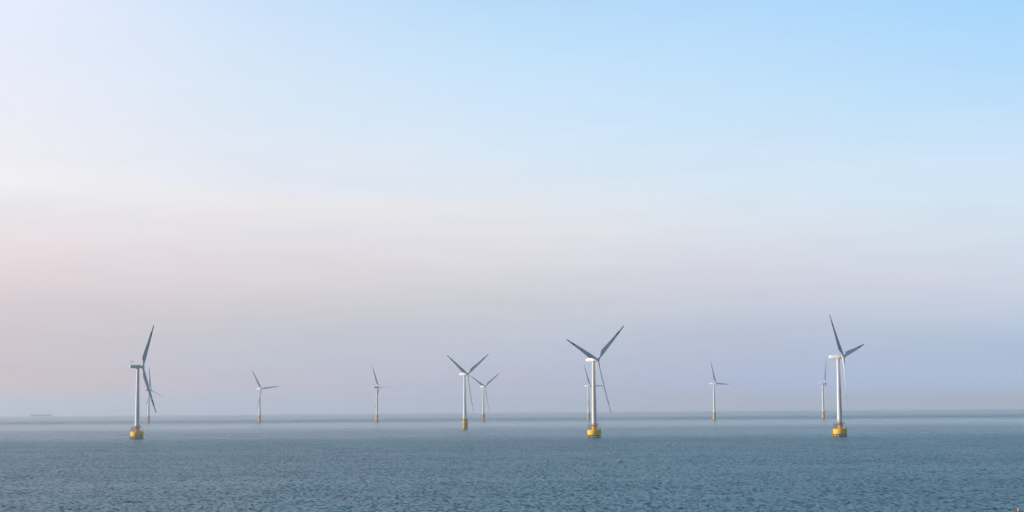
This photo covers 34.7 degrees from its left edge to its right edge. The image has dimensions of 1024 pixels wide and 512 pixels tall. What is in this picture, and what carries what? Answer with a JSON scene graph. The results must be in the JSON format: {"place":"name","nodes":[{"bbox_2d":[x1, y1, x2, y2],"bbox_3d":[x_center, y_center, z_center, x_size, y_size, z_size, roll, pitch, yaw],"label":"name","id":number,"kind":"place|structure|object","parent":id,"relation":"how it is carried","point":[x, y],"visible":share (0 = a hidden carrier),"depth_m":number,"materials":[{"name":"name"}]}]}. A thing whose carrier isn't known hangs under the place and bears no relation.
{"place":"outdoors","nodes":[
{"label":"outdoors","id":0,"kind":"place"},
{"bbox_2d":[0,409,1023,511],"bbox_3d":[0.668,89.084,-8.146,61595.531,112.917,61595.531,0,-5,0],"label":"sea","id":1,"kind":"structure","parent":0,"point":[759,461],"depth_m":958.20,"materials":[{"name":"liquid"}]},
{"bbox_2d":[30,414,51,415],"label":"cargo ship","id":2,"kind":"object","parent":1,"relation":"on","point":[41,415],"visible":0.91,"depth_m":13126.96},
{"bbox_2d":[129,326,155,438],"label":"wind turbine","id":3,"kind":"object","parent":1,"relation":"in","point":[137,433],"visible":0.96,"depth_m":1820.27,"materials":[{"name":"white metal"}]},
{"bbox_2d":[145,369,160,422],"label":"wind turbine","id":4,"kind":"object","parent":1,"relation":"in","point":[149,415],"visible":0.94,"depth_m":3984.96,"materials":[{"name":"metal"}]},
{"bbox_2d":[252,370,278,421],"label":"wind turbine","id":5,"kind":"object","parent":1,"relation":"in","point":[259,403],"visible":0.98,"depth_m":3922.00,"materials":[{"name":"metal"}]},
{"bbox_2d":[372,366,380,421],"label":"wind turbine","id":6,"kind":"object","parent":1,"relation":"in","point":[377,391],"visible":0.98,"depth_m":3808.30,"materials":[{"name":"metal"}]},
{"bbox_2d":[447,354,488,428],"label":"wind turbine","id":7,"kind":"object","parent":1,"relation":"in","point":[464,418],"visible":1,"depth_m":2388.70,"materials":[{"name":"metal"}]},
{"bbox_2d":[471,374,497,420],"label":"wind turbine","id":8,"kind":"object","parent":1,"relation":"in","point":[483,409],"visible":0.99,"depth_m":3827.80,"materials":[{"name":"metal"}]},
{"bbox_2d":[584,365,601,419],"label":"wind turbine","id":9,"kind":"object","parent":1,"relation":"in","point":[588,414],"visible":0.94,"depth_m":3844.40,"materials":[{"name":"metal"}]},
{"bbox_2d":[566,326,623,437],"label":"wind turbine","id":10,"kind":"object","parent":1,"relation":"in","point":[594,431],"visible":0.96,"depth_m":1690.45,"materials":[{"name":"white metal"}]},
{"bbox_2d":[710,360,728,419],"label":"wind turbine","id":11,"kind":"object","parent":1,"relation":"in","point":[714,412],"visible":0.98,"depth_m":3591.91,"materials":[{"name":"metal"}]},
{"bbox_2d":[818,366,831,418],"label":"wind turbine","id":12,"kind":"object","parent":1,"relation":"in","point":[822,412],"visible":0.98,"depth_m":3644.66,"materials":[{"name":"metal"}]},
{"bbox_2d":[829,314,863,436],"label":"wind turbine","id":13,"kind":"object","parent":1,"relation":"in","point":[840,430],"visible":0.97,"depth_m":1644.14,"materials":[{"name":"white metal"}]},
{"bbox_2d":[0,0,1023,416],"label":"sky","id":14,"kind":"structure","parent":0,"point":[306,196],"materials":[{"name":"blue"}]}
]}

